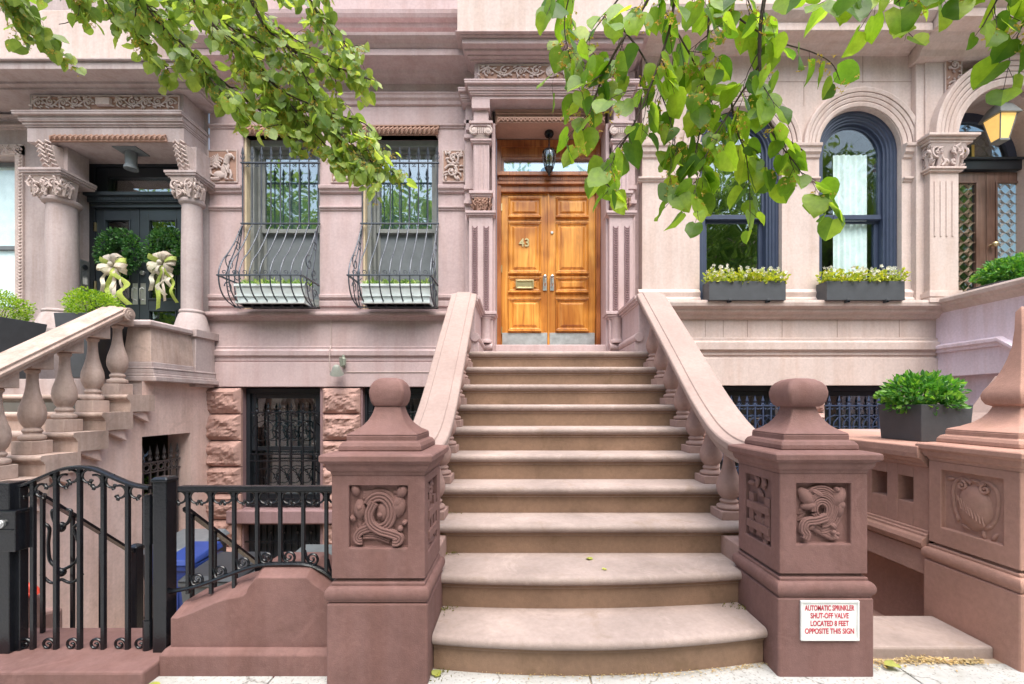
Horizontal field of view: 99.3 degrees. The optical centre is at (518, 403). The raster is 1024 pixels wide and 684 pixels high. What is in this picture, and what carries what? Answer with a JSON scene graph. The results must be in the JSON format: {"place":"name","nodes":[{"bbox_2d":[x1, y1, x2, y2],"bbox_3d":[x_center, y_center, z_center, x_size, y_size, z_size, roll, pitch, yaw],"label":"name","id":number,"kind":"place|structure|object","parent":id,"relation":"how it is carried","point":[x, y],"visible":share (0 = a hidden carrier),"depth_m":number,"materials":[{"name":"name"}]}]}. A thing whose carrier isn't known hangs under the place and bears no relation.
{"place":"outdoors","nodes":[
{"label":"outdoors","id":0,"kind":"place"},
{"bbox_2d":[29,583,39,597],"bbox_3d":[-2.897,1.085,2.549,0.184,0.113,0.108,0,0,21],"label":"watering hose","id":1,"kind":"object","parent":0,"point":[38,590],"visible":0.07,"depth_m":2.54,"materials":[{"name":"red plastic"}]},
{"bbox_2d":[0,0,218,387],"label":"brownstone house","id":2,"kind":"structure","parent":0,"point":[71,187],"depth_m":5.51,"materials":[{"name":"beige stone"}]},
{"bbox_2d":[0,163,14,308],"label":"window","id":3,"kind":"structure","parent":2,"relation":"in","point":[7,170],"depth_m":5.97,"materials":[{"name":"white glass"}]},
{"bbox_2d":[80,259,89,292],"bbox_3d":[-5.838,-1.708,5.864,0.027,0.441,0.122,0,0,0],"label":"intercom","id":4,"kind":"object","parent":2,"relation":"attached to","point":[84,273],"visible":0.87,"depth_m":5.86,"materials":[{"name":"metal"}]},
{"bbox_2d":[93,209,139,319],"bbox_3d":[-5.489,-1.484,5.943,0.611,2.362,0.113,0,0,0],"label":"door","id":5,"kind":"structure","parent":2,"relation":"in","point":[103,216],"depth_m":5.95,"materials":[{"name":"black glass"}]},
{"bbox_2d":[91,227,144,304],"bbox_3d":[-5.364,-1.797,5.794,0.682,1.171,0.355,0,0,0],"label":"wreath","id":6,"kind":"object","parent":2,"relation":"attached to","point":[112,264],"visible":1,"depth_m":5.77,"materials":[{"name":"green plant"}]},
{"bbox_2d":[112,146,149,172],"bbox_3d":[-4.990,-3.141,5.610,0.300,0.236,0.220,0,0,0],"label":"ceiling spotlight","id":7,"kind":"object","parent":2,"relation":"attached to","point":[132,154],"visible":1,"depth_m":5.58,"materials":[{"name":"silver metal"}]},
{"bbox_2d":[139,209,180,320],"bbox_3d":[-4.865,-1.484,5.943,0.621,2.362,0.113,0,0,0],"label":"door","id":8,"kind":"structure","parent":2,"relation":"in","point":[147,304],"depth_m":5.95,"materials":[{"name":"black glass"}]},
{"bbox_2d":[141,226,180,308],"bbox_3d":[-4.708,-1.814,5.794,0.684,1.160,0.354,0,0,0],"label":"wreath","id":9,"kind":"object","parent":2,"relation":"attached to","point":[162,263],"visible":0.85,"depth_m":5.70,"materials":[{"name":"green plant"}]},
{"bbox_2d":[178,552,269,602],"bbox_3d":[-2.780,1.984,4.158,0.530,0.982,0.564,0,0,0],"label":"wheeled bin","id":10,"kind":"object","parent":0,"point":[224,559],"visible":0.16,"depth_m":4.03,"materials":[{"name":"grey plastic"}]},
{"bbox_2d":[296,544,331,554],"bbox_3d":[-2.250,2.042,4.759,0.477,0.866,0.544,0,0,0],"label":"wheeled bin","id":11,"kind":"object","parent":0,"point":[314,547],"visible":0.01,"depth_m":4.87,"materials":[{"name":"plastic"}]},
{"bbox_2d":[150,664,1023,683],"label":"sidewalk","id":12,"kind":"structure","parent":0,"point":[950,674],"depth_m":2.12,"materials":[{"name":"concrete"}]},
{"bbox_2d":[0,0,417,205],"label":"linden tree","id":13,"kind":"object","parent":12,"relation":"on","point":[279,112],"visible":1,"depth_m":2.50,"materials":[{"name":"green plant"}]},
{"bbox_2d":[318,378,448,683],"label":"newel post","id":14,"kind":"object","parent":12,"relation":"on","point":[383,594],"visible":1,"depth_m":2.09,"materials":[{"name":"stone"}]},
{"bbox_2d":[431,669,441,676],"bbox_3d":[-0.405,1.324,2.143,0.050,0.010,0.052,0,0,0],"label":"fallen leaf","id":15,"kind":"object","parent":12,"relation":"on","point":[435,672],"visible":1,"depth_m":2.15,"materials":[{"name":"yellow plant"}]},
{"bbox_2d":[462,654,988,680],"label":"bract litter","id":16,"kind":"object","parent":12,"relation":"on","point":[954,660],"visible":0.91,"depth_m":2.23,"materials":[{"name":"plant"}]},
{"bbox_2d":[535,0,1023,243],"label":"linden tree","id":17,"kind":"object","parent":12,"relation":"on","point":[754,32],"visible":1,"depth_m":1.53,"materials":[{"name":"green plant"}]},
{"bbox_2d":[884,660,901,667],"bbox_3d":[1.880,1.315,2.197,0.068,0.020,0.068,0,0,0],"label":"fallen leaf","id":18,"kind":"object","parent":12,"relation":"on","point":[892,663],"visible":1,"depth_m":2.20,"materials":[{"name":"yellow plant"}]},
{"bbox_2d":[496,125,1015,257],"label":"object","id":19,"kind":"structure","parent":0,"point":[507,167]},
{"bbox_2d":[589,658,1002,683],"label":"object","id":20,"kind":"structure","parent":0,"point":[991,661],"depth_m":2.25,"materials":[{"name":"concrete"}]},
{"bbox_2d":[728,378,883,676],"bbox_3d":[1.507,0.750,2.350,0.522,1.773,0.492,0,0,0],"label":"newel post","id":21,"kind":"object","parent":20,"relation":"on","point":[804,467],"visible":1,"depth_m":2.15,"materials":[{"name":"stone"}]},
{"bbox_2d":[800,600,859,640],"bbox_3d":[1.518,1.057,2.122,0.284,0.194,0.015,0,0,0],"label":"sign","id":22,"kind":"object","parent":21,"relation":"attached to","point":[829,620],"visible":1,"depth_m":2.12,"materials":[{"name":"white paint"}]},
{"bbox_2d":[915,306,1023,672],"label":"newel post","id":23,"kind":"object","parent":20,"relation":"on","point":[973,553],"visible":1,"depth_m":2.39,"materials":[{"name":"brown stone"}]},
{"label":"ground","id":24,"kind":"structure","parent":0,"visible":0},
{"bbox_2d":[0,320,218,627],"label":"stoop","id":25,"kind":"object","parent":24,"relation":"on","point":[165,404],"visible":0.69,"depth_m":4.52,"materials":[{"name":"beige stone"}]},
{"bbox_2d":[0,317,46,378],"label":"planter","id":26,"kind":"object","parent":25,"relation":"on","point":[14,332],"visible":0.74,"depth_m":4.83,"materials":[{"name":"grey plastic"}]},
{"bbox_2d":[0,289,36,321],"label":"boxwood ball","id":27,"kind":"object","parent":26,"relation":"in","point":[21,313],"visible":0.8,"depth_m":4.91,"materials":[{"name":"green plant"}]},
{"bbox_2d":[0,306,134,479],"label":"balustrade","id":28,"kind":"object","parent":25,"relation":"on","point":[32,358],"visible":0.99,"depth_m":4.02,"materials":[{"name":"stone"}]},
{"bbox_2d":[54,313,127,378],"bbox_3d":[-4.620,-0.612,4.740,0.429,0.673,0.429,0,0,0],"label":"planter","id":29,"kind":"object","parent":25,"relation":"on","point":[77,360],"visible":0.27,"depth_m":4.56,"materials":[{"name":"grey plastic"}]},
{"bbox_2d":[58,286,125,313],"bbox_3d":[-4.619,-1.063,4.740,0.518,0.393,0.565,0,0,0],"label":"boxwood ball","id":30,"kind":"object","parent":29,"relation":"in","point":[80,298],"visible":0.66,"depth_m":4.62,"materials":[{"name":"green plant"}]},
{"bbox_2d":[142,443,180,531],"bbox_3d":[-4.225,1.082,5.090,0.046,1.210,0.680,0,0,0],"label":"basement grille","id":31,"kind":"object","parent":25,"relation":"attached to","point":[170,467],"visible":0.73,"depth_m":5.17,"materials":[{"name":"grey metal"}]},
{"bbox_3d":[-4.500,1.287,5.040,0.240,0.800,0.240,0,0,0],"label":"vase","id":32,"kind":"object","parent":25,"relation":"on","visible":0},
{"bbox_2d":[144,465,161,493],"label":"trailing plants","id":33,"kind":"object","parent":32,"relation":"in","point":[147,480],"visible":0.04,"depth_m":5.32,"materials":[{"name":"green plant"}]},
{"bbox_2d":[190,0,649,560],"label":"brownstone house","id":34,"kind":"structure","parent":24,"relation":"on","point":[540,262],"depth_m":5.80,"materials":[{"name":"stone"}]},
{"bbox_2d":[216,146,320,308],"bbox_3d":[-3.155,-2.326,5.542,1.069,2.173,0.500,0,0,0],"label":"window grille","id":35,"kind":"object","parent":34,"relation":"attached to","point":[235,272],"depth_m":5.63,"materials":[{"name":"black metal"}]},
{"bbox_2d":[234,284,313,305],"bbox_3d":[-3.126,-1.388,5.583,0.907,0.250,0.234,0,0,0],"label":"window box","id":36,"kind":"object","parent":35,"relation":"attached to","point":[277,292],"visible":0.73,"depth_m":5.49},
{"bbox_2d":[237,277,311,285],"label":"spiky plants","id":37,"kind":"object","parent":36,"relation":"in","point":[266,281],"visible":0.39,"depth_m":5.51,"materials":[{"name":"green plant"}]},
{"bbox_2d":[245,531,319,558],"bbox_3d":[-3.155,1.909,5.830,1.003,0.415,0.038,0,0,0],"label":"basement grille","id":38,"kind":"object","parent":34,"relation":"attached to","point":[297,541],"visible":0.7,"depth_m":5.82,"materials":[{"name":"black metal"}]},
{"bbox_2d":[246,388,319,506],"bbox_3d":[-3.167,0.592,5.950,1.037,1.600,0.120,0,0,0],"label":"window","id":39,"kind":"structure","parent":34,"relation":"in","point":[252,394],"depth_m":5.93,"materials":[{"name":"black glass"}]},
{"bbox_2d":[250,402,319,505],"bbox_3d":[-3.104,0.679,5.850,0.985,1.394,0.042,0,0,0],"label":"basement grille","id":40,"kind":"object","parent":34,"relation":"attached to","point":[279,412],"visible":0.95,"depth_m":5.84,"materials":[{"name":"black metal"}]},
{"bbox_2d":[250,141,319,308],"bbox_3d":[-3.142,-2.441,5.980,0.991,2.256,0.160,0,0,0],"label":"window frame","id":41,"kind":"structure","parent":34,"relation":"in","point":[275,145],"depth_m":5.90,"materials":[{"name":"beige wood"}]},
{"bbox_2d":[258,150,318,303],"bbox_3d":[-3.155,-2.418,6.113,0.923,2.310,0.267,0,0,0],"label":"window","id":42,"kind":"structure","parent":34,"relation":"in","point":[313,171],"depth_m":6.08,"materials":[{"name":"grey glass"}]},
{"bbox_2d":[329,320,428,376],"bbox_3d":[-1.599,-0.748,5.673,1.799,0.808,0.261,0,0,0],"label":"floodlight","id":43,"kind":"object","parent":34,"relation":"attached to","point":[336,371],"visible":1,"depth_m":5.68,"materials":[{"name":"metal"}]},
{"bbox_2d":[369,404,415,415],"bbox_3d":[-1.521,0.679,5.850,0.978,1.394,0.042,0,0,0],"label":"basement grille","id":44,"kind":"object","parent":34,"relation":"attached to","point":[408,411],"visible":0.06,"depth_m":5.84,"materials":[{"name":"black metal"}]},
{"bbox_2d":[346,146,439,308],"bbox_3d":[-1.573,-2.326,5.542,1.060,2.173,0.500,0,0,0],"label":"window grille","id":45,"kind":"object","parent":34,"relation":"attached to","point":[430,275],"depth_m":5.61,"materials":[{"name":"black metal"}]},
{"bbox_2d":[360,284,432,305],"bbox_3d":[-1.543,-1.388,5.583,0.898,0.250,0.234,0,0,0],"label":"window box","id":46,"kind":"object","parent":45,"relation":"attached to","point":[396,295],"visible":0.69,"depth_m":5.49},
{"bbox_2d":[360,277,431,283],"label":"spiky plants","id":47,"kind":"object","parent":46,"relation":"in","point":[393,281],"visible":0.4,"depth_m":5.50,"materials":[{"name":"green plant"}]},
{"bbox_2d":[365,388,423,422],"bbox_3d":[-1.584,0.592,5.950,1.028,1.600,0.120,0,0,0],"label":"window","id":48,"kind":"structure","parent":34,"relation":"in","point":[416,393],"depth_m":5.90,"materials":[{"name":"black glass"}]},
{"bbox_2d":[367,141,437,308],"bbox_3d":[-1.559,-2.441,5.980,0.982,2.256,0.160,0,0,0],"label":"window frame","id":49,"kind":"structure","parent":34,"relation":"in","point":[404,145],"depth_m":5.90,"materials":[{"name":"beige wood"}]},
{"bbox_2d":[373,150,435,300],"bbox_3d":[-1.573,-2.418,6.114,0.914,2.310,0.268,0,0,0],"label":"window","id":50,"kind":"structure","parent":34,"relation":"in","point":[404,208],"depth_m":6.08,"materials":[{"name":"grey glass"}]},
{"bbox_2d":[501,194,547,344],"bbox_3d":[0.084,-1.837,6.000,0.652,2.138,0.141,0,0,0],"label":"door","id":51,"kind":"structure","parent":34,"relation":"in","point":[524,217],"depth_m":6.01,"materials":[{"name":"brown wood"}]},
{"bbox_2d":[542,129,555,175],"bbox_3d":[0.409,-3.323,5.801,0.181,0.590,0.181,0,0,0],"label":"hanging lantern","id":52,"kind":"object","parent":34,"relation":"hanging from","point":[549,151],"visible":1,"depth_m":5.78,"materials":[{"name":"black metal"}]},
{"bbox_2d":[549,194,594,344],"bbox_3d":[0.743,-1.837,6.000,0.646,2.138,0.141,0,0,0],"label":"door","id":53,"kind":"structure","parent":34,"relation":"in","point":[571,216],"depth_m":6.01,"materials":[{"name":"brown wood"}]},
{"bbox_2d":[432,351,767,675],"bbox_3d":[0.410,0.887,3.848,2.300,2.900,3.505,0,0,0],"label":"stoop","id":54,"kind":"object","parent":24,"relation":"on","point":[563,465],"visible":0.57,"depth_m":2.79,"materials":[{"name":"stone"}]},
{"bbox_2d":[414,292,476,519],"bbox_3d":[-0.585,-0.219,3.720,0.275,1.972,2.439,0,0,0],"label":"balustrade","id":55,"kind":"object","parent":54,"relation":"on","point":[437,417],"visible":0.83,"depth_m":3.45,"materials":[{"name":"stone"}]},
{"bbox_2d":[429,512,745,681],"bbox_3d":[0.384,1.044,2.587,1.898,0.584,1.005,0,0,0],"label":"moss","id":56,"kind":"object","parent":54,"relation":"on","point":[457,606],"visible":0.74,"depth_m":2.43,"materials":[{"name":"brown plant"}]},
{"bbox_2d":[637,292,754,519],"bbox_3d":[1.425,-0.219,3.720,0.300,1.972,2.439,0,0,0],"label":"balustrade","id":57,"kind":"object","parent":54,"relation":"on","point":[686,375],"visible":0.9,"depth_m":3.41,"materials":[{"name":"stone"}]},
{"bbox_2d":[637,0,1023,503],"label":"brownstone house","id":58,"kind":"structure","parent":24,"relation":"on","point":[901,158],"depth_m":5.65,"materials":[{"name":"beige stone"}]},
{"bbox_2d":[700,112,778,299],"bbox_3d":[2.887,-2.565,5.830,1.068,2.564,0.220,0,0,0],"label":"window","id":59,"kind":"structure","parent":58,"relation":"in","point":[768,234],"depth_m":5.79,"materials":[{"name":"blue wood"}]},
{"bbox_2d":[702,281,785,302],"bbox_3d":[2.853,-1.396,5.514,0.956,0.269,0.212,0,0,0],"label":"window box","id":60,"kind":"object","parent":58,"relation":"attached to","point":[731,291],"visible":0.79,"depth_m":5.42,"materials":[{"name":"grey metal"}]},
{"bbox_2d":[701,263,791,284],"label":"begonias","id":61,"kind":"object","parent":60,"relation":"in","point":[755,275],"visible":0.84,"depth_m":5.42,"materials":[{"name":"green plant"}]},
{"bbox_2d":[720,386,774,502],"bbox_3d":[3.010,0.543,5.820,0.776,1.548,0.120,0,0,0],"label":"window","id":62,"kind":"structure","parent":58,"relation":"in","point":[731,390],"depth_m":5.80,"materials":[{"name":"black glass"}]},
{"bbox_2d":[720,396,779,498],"bbox_3d":[3.046,0.564,5.630,0.995,1.346,0.042,0,0,0],"label":"basement grille","id":63,"kind":"object","parent":58,"relation":"attached to","point":[755,405],"visible":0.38,"depth_m":5.62,"materials":[{"name":"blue metal"}]},
{"bbox_2d":[824,395,879,428],"bbox_3d":[4.506,0.564,5.630,1.145,1.346,0.042,0,0,0],"label":"basement grille","id":64,"kind":"object","parent":58,"relation":"attached to","point":[849,405],"visible":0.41,"depth_m":5.62,"materials":[{"name":"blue metal"}]},
{"bbox_2d":[819,111,896,283],"bbox_3d":[4.441,-2.566,5.830,1.070,2.565,0.220,0,0,0],"label":"window","id":65,"kind":"structure","parent":58,"relation":"in","point":[850,245],"depth_m":5.83,"materials":[{"name":"blue glass"}]},
{"bbox_2d":[827,386,889,403],"bbox_3d":[4.470,0.543,5.820,0.976,1.548,0.120,0,0,0],"label":"window","id":66,"kind":"structure","parent":58,"relation":"in","point":[832,390],"depth_m":5.76,"materials":[{"name":"black glass"}]},
{"bbox_2d":[816,281,904,302],"bbox_3d":[4.328,-1.396,5.514,0.972,0.269,0.212,0,0,0],"label":"window box","id":67,"kind":"object","parent":58,"relation":"attached to","point":[849,291],"visible":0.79,"depth_m":5.42,"materials":[{"name":"grey metal"}]},
{"bbox_2d":[815,264,910,283],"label":"begonias","id":68,"kind":"object","parent":67,"relation":"in","point":[830,273],"visible":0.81,"depth_m":5.43,"materials":[{"name":"green plant"}]},
{"bbox_2d":[958,172,985,291],"bbox_3d":[6.013,-1.917,6.074,0.974,2.608,0.072,0,0,0],"label":"door","id":69,"kind":"structure","parent":58,"relation":"in","point":[977,179],"depth_m":6.05,"materials":[{"name":"brown wood"}]},
{"bbox_2d":[978,88,1022,144],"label":"wall lantern","id":70,"kind":"object","parent":58,"relation":"attached to","point":[997,122],"depth_m":5.66,"materials":[{"name":"yellow glass"}]},
{"bbox_2d":[986,172,1017,261],"bbox_3d":[6.843,-1.917,6.033,0.761,2.608,0.154,0,0,0],"label":"door","id":71,"kind":"structure","parent":58,"relation":"in","point":[993,179],"depth_m":6.05,"materials":[{"name":"brown wood"}]},
{"bbox_2d":[838,376,996,615],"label":"wall","id":72,"kind":"structure","parent":24,"relation":"on","point":[897,508],"depth_m":2.96,"materials":[{"name":"brown stone"}]},
{"bbox_2d":[878,404,972,441],"bbox_3d":[2.905,0.132,3.125,0.356,0.253,0.356,0,0,0],"label":"planter","id":73,"kind":"object","parent":72,"relation":"on","point":[921,422],"visible":0.78,"depth_m":2.96,"materials":[{"name":"grey metal"}]},
{"bbox_2d":[873,369,971,415],"bbox_3d":[2.871,-0.078,3.115,0.534,0.354,0.523,0,0,-35],"label":"leafy shrub","id":74,"kind":"object","parent":73,"relation":"in","point":[931,385],"visible":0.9,"depth_m":3.02,"materials":[{"name":"green plant"}]},
{"bbox_2d":[935,277,1023,404],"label":"stoop","id":75,"kind":"object","parent":24,"relation":"on","point":[975,331],"visible":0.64,"depth_m":5.14,"materials":[{"name":"pink stone"}]},
{"bbox_2d":[967,281,1004,290],"bbox_3d":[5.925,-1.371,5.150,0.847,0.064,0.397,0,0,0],"label":"planter","id":76,"kind":"object","parent":75,"relation":"on","point":[985,285],"visible":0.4,"depth_m":5.13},
{"bbox_2d":[969,250,1023,285],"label":"leafy shrub","id":77,"kind":"object","parent":76,"relation":"in","point":[1008,268],"visible":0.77,"depth_m":5.07,"materials":[{"name":"green plant"}]},
{"bbox_3d":[0.000,1.839,2.250,60.000,0.995,0.500,0,0,0],"label":"retaining wall","id":78,"kind":"object","parent":24,"relation":"on","visible":0},
{"bbox_2d":[0,628,160,683],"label":"gate threshold","id":79,"kind":"object","parent":78,"relation":"on","point":[86,664],"visible":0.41,"depth_m":2.12,"materials":[{"name":"stone"}]},
{"bbox_2d":[0,475,335,653],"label":"iron fence","id":80,"kind":"object","parent":79,"relation":"on","point":[166,502],"visible":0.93,"depth_m":2.23,"materials":[{"name":"black metal"}]},
{"bbox_2d":[0,465,152,651],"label":"iron gate","id":81,"kind":"structure","parent":80,"relation":"attached to","point":[18,530],"depth_m":2.23,"materials":[{"name":"metal"}]},
{"bbox_2d":[159,552,331,677],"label":"wall","id":82,"kind":"structure","parent":78,"relation":"on","point":[268,621],"depth_m":2.17,"materials":[{"name":"stone"}]},
{"bbox_2d":[873,616,992,658],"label":"stone slab","id":83,"kind":"structure","parent":78,"relation":"on","point":[903,636],"depth_m":2.35,"materials":[{"name":"stone"}]},
{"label":"areaway steps","id":84,"kind":"object","parent":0,"visible":0},
{"bbox_2d":[37,489,143,632],"bbox_3d":[-2.620,1.400,2.688,0.251,1.874,0.656,0,0,0],"label":"stair handrail","id":85,"kind":"object","parent":84,"relation":"on","point":[137,584],"visible":0.7,"depth_m":2.55,"materials":[{"name":"black metal"}]},
{"bbox_2d":[182,507,268,597],"bbox_3d":[-1.800,1.448,2.723,0.072,1.779,0.726,0,0,0],"label":"stair handrail","id":86,"kind":"object","parent":84,"relation":"on","point":[203,522],"visible":0.1,"depth_m":2.56,"materials":[{"name":"black metal"}]},
{"label":"areaway floor","id":87,"kind":"structure","parent":0,"visible":0},
{"bbox_2d":[29,594,61,627],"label":"stepped kerb","id":88,"kind":"structure","parent":87,"relation":"on","point":[49,617],"depth_m":2.64,"materials":[{"name":"stone"}]},
{"bbox_2d":[177,541,222,609],"bbox_3d":[-3.220,1.947,4.315,0.318,1.056,0.467,0,0,0],"label":"wheeled bin","id":89,"kind":"object","parent":87,"relation":"on","point":[201,552],"visible":0.12,"depth_m":4.21,"materials":[{"name":"blue plastic"}]},
{"bbox_2d":[177,529,229,551],"bbox_3d":[-3.620,1.957,4.754,0.551,1.036,0.613,0,0,0],"label":"wheeled bin","id":90,"kind":"object","parent":87,"relation":"on","point":[201,534],"visible":0.12,"depth_m":4.85,"materials":[{"name":"plastic"}]}
]}

